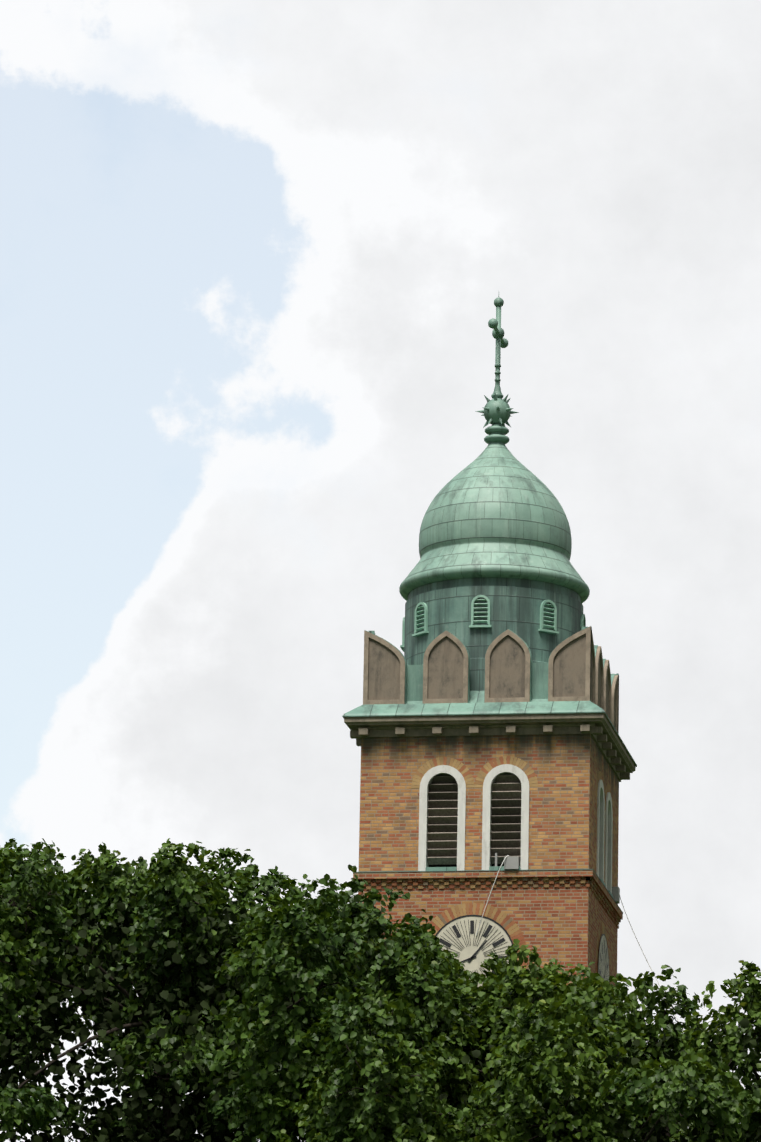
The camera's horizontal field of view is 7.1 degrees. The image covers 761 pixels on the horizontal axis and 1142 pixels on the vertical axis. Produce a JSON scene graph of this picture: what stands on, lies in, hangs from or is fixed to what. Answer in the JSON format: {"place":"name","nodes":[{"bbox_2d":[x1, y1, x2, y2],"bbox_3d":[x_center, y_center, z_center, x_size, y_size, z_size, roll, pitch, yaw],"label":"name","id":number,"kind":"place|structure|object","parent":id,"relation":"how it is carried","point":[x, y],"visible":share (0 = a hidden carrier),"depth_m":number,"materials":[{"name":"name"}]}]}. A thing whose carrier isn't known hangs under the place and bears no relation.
{"place":"outdoors","nodes":[
{"label":"outdoors","id":0,"kind":"place"},
{"bbox_2d":[0,838,571,1141],"bbox_3d":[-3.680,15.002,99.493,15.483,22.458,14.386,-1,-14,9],"label":"lime tree","id":1,"kind":"object","parent":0,"point":[307,963],"depth_m":98.91,"materials":[{"name":"green plant"}]},
{"bbox_2d":[0,894,409,1141],"bbox_3d":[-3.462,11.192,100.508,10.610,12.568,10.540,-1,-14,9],"label":"lime tree foliage","id":2,"kind":"object","parent":1,"relation":"attached to","point":[73,1065],"visible":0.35,"depth_m":98.67,"materials":[{"name":"green plant"}]},
{"bbox_2d":[0,0,760,1141],"label":"sky","id":3,"kind":"structure","parent":0,"point":[256,256],"materials":[{"name":"white"}]},
{"bbox_2d":[407,662,547,700],"bbox_3d":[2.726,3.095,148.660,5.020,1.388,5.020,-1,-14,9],"label":"pilasters","id":4,"kind":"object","parent":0,"point":[415,681],"depth_m":146.11,"materials":[{"name":"green metal"}]},
{"bbox_2d":[358,887,617,1022],"bbox_3d":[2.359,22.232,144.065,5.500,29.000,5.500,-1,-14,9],"label":"tower shaft","id":5,"kind":"object","parent":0,"point":[562,925],"depth_m":144.50,"materials":[{"name":"brick"}]},
{"bbox_2d":[361,877,615,925],"bbox_3d":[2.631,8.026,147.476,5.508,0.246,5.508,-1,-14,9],"label":"corbel backing","id":6,"kind":"object","parent":5,"relation":"on","point":[482,883],"visible":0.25,"depth_m":144.82,"materials":[{"name":"brown brick"}]},
{"bbox_2d":[353,870,622,919],"bbox_3d":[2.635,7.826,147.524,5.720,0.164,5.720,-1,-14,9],"label":"corbel top courses","id":7,"kind":"object","parent":6,"relation":"on","point":[486,874],"visible":0.43,"depth_m":144.84,"materials":[{"name":"brown brick"}]},
{"bbox_2d":[353,869,622,912],"bbox_3d":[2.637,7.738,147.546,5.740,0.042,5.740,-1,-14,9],"label":"ledge","id":8,"kind":"object","parent":7,"relation":"on","point":[496,870],"visible":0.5,"depth_m":144.79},
{"bbox_2d":[612,887,619,903],"bbox_3d":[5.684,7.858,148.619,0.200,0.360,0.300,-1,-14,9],"label":"ledge box","id":9,"kind":"object","parent":8,"relation":"on","point":[615,891],"visible":0.57,"depth_m":148.49,"materials":[{"name":"grey metal"}]},
{"bbox_2d":[359,734,618,886],"bbox_3d":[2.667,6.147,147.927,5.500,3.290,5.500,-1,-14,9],"label":"tower belfry walls","id":10,"kind":"structure","parent":6,"relation":"on","point":[566,768],"depth_m":145.38,"materials":[{"name":"brown brick"}]},
{"bbox_2d":[428,779,520,866],"bbox_3d":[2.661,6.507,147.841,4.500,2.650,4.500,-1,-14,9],"label":"dark belfry interior","id":11,"kind":"object","parent":10,"relation":"attached to","point":[454,865],"depth_m":145.58,"materials":[{"name":"black"}]},
{"bbox_2d":[343,713,636,781],"bbox_3d":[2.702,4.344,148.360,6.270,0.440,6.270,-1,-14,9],"label":"tower cornice","id":12,"kind":"structure","parent":10,"relation":"on","point":[599,729],"depth_m":145.62,"materials":[{"name":"grey stone"}]},
{"bbox_2d":[342,701,636,765],"bbox_3d":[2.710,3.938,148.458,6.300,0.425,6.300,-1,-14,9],"label":"cornice copper apron","id":13,"kind":"object","parent":12,"relation":"on","point":[486,708],"visible":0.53,"depth_m":145.60,"materials":[{"name":"green metal"}]},
{"bbox_2d":[406,691,547,703],"bbox_3d":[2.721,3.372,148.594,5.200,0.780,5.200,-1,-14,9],"label":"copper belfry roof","id":14,"kind":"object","parent":13,"relation":"on","point":[476,696],"visible":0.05,"depth_m":146.24,"materials":[{"name":"green metal"}]},
{"bbox_2d":[404,578,582,690],"bbox_3d":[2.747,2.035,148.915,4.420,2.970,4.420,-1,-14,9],"label":"dome drum","id":15,"kind":"object","parent":14,"relation":"on","point":[515,605],"visible":0.33,"depth_m":147.20,"materials":[{"name":"green metal"}]},
{"bbox_2d":[400,595,585,651],"bbox_3d":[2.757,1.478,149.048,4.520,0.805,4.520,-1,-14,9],"label":"vent frames","id":16,"kind":"structure","parent":15,"relation":"on","point":[426,631],"depth_m":147.41,"materials":[{"name":"green metal"}]},
{"bbox_2d":[416,599,584,630],"bbox_3d":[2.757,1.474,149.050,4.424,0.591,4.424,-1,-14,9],"label":"louver vents","id":17,"kind":"object","parent":16,"relation":"in","point":[485,621],"visible":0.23,"depth_m":147.26,"materials":[{"name":"green metal"}]},
{"bbox_2d":[399,442,589,602],"bbox_3d":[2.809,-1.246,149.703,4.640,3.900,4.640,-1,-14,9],"label":"onion dome","id":18,"kind":"structure","parent":15,"relation":"on","point":[495,510],"depth_m":148.09,"materials":[{"name":"green metal"}]},
{"bbox_2d":[475,296,518,443],"bbox_3d":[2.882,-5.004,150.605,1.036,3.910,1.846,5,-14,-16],"label":"finial","id":19,"kind":"object","parent":18,"relation":"on","point":[497,411],"visible":1,"depth_m":150.18,"materials":[{"name":"green metal"}]},
{"bbox_2d":[363,626,618,733],"bbox_3d":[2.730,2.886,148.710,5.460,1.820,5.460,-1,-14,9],"label":"gable stones","id":20,"kind":"object","parent":13,"relation":"on","point":[587,631],"visible":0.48,"depth_m":146.20,"materials":[{"name":"grey stone"}]},
{"bbox_2d":[368,634,615,727],"bbox_3d":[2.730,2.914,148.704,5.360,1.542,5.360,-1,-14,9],"label":"parapet panels","id":21,"kind":"object","parent":20,"relation":"in","point":[446,662],"visible":0.48,"depth_m":146.13,"materials":[{"name":"grey stone"}]},
{"bbox_2d":[365,627,618,703],"bbox_3d":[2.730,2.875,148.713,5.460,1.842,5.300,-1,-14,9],"label":"copper gable backs","id":22,"kind":"object","parent":20,"relation":"attached to","point":[595,648],"visible":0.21,"depth_m":146.26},
{"bbox_2d":[411,756,611,809],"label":"brick arches","id":23,"kind":"structure","parent":10,"relation":"attached to","point":[486,770],"depth_m":145.45,"materials":[{"name":"brown brick"}]},
{"bbox_2d":[418,764,612,892],"bbox_3d":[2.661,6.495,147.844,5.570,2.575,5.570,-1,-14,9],"label":"window surrounds","id":24,"kind":"object","parent":10,"relation":"attached to","point":[604,817],"visible":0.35,"depth_m":145.33,"materials":[{"name":"white stone"}]},
{"bbox_2d":[427,775,607,864],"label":"window louvers","id":25,"kind":"object","parent":24,"relation":"in","point":[442,817],"depth_m":145.34,"materials":[{"name":"grey wood"}]},
{"bbox_2d":[425,866,613,898],"bbox_3d":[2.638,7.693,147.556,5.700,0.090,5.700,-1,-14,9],"label":"window sills","id":26,"kind":"structure","parent":10,"relation":"attached to","point":[454,868],"depth_m":144.93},
{"bbox_2d":[495,853,519,869],"bbox_3d":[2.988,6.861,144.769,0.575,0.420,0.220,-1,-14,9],"label":"ledge floodlight","id":27,"kind":"object","parent":26,"relation":"on","point":[511,862],"visible":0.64,"depth_m":144.64,"materials":[{"name":"grey metal"}]},
{"bbox_2d":[358,877,620,928],"bbox_3d":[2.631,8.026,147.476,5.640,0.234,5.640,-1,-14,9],"label":"dentil corbel bricks","id":28,"kind":"object","parent":6,"relation":"attached to","point":[601,898],"visible":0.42,"depth_m":144.91,"materials":[{"name":"brown brick"}]},
{"bbox_2d":[427,903,609,980],"bbox_3d":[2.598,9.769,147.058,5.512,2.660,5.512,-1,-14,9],"label":"clock surround","id":29,"kind":"object","parent":5,"relation":"attached to","point":[476,910],"visible":0.15,"depth_m":144.68,"materials":[{"name":"brown brick"}]},
{"bbox_2d":[436,916,608,988],"bbox_3d":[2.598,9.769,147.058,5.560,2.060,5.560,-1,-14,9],"label":"clock faces","id":30,"kind":"object","parent":5,"relation":"attached to","point":[474,964],"visible":0.31,"depth_m":144.49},
{"bbox_2d":[435,915,609,986],"bbox_3d":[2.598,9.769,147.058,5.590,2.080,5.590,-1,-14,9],"label":"clock markings","id":31,"kind":"object","parent":30,"relation":"attached to","point":[471,931],"visible":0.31,"depth_m":144.53,"materials":[{"name":"black metal"}]},
{"bbox_2d":[619,893,683,1029],"bbox_3d":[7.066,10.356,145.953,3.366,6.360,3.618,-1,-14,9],"label":"ledge cable","id":32,"kind":"object","parent":5,"relation":"attached to","point":[640,946],"visible":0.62,"depth_m":147.53,"materials":[{"name":"grey metal"}]},
{"bbox_2d":[476,855,508,935],"bbox_3d":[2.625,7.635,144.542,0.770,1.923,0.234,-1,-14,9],"label":"cable","id":33,"kind":"object","parent":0,"point":[489,895],"visible":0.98,"depth_m":144.47,"materials":[{"name":"grey metal"}]},
{"bbox_2d":[276,939,760,1141],"bbox_3d":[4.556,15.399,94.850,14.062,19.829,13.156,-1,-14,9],"label":"lime tree","id":34,"kind":"object","parent":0,"point":[552,1018],"depth_m":94.70,"materials":[{"name":"green plant"}]},
{"bbox_2d":[439,1018,760,1141],"bbox_3d":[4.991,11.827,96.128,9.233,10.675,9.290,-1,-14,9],"label":"lime tree foliage","id":35,"kind":"object","parent":34,"relation":"attached to","point":[743,1023],"visible":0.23,"depth_m":94.44,"materials":[{"name":"green plant"}]}
]}

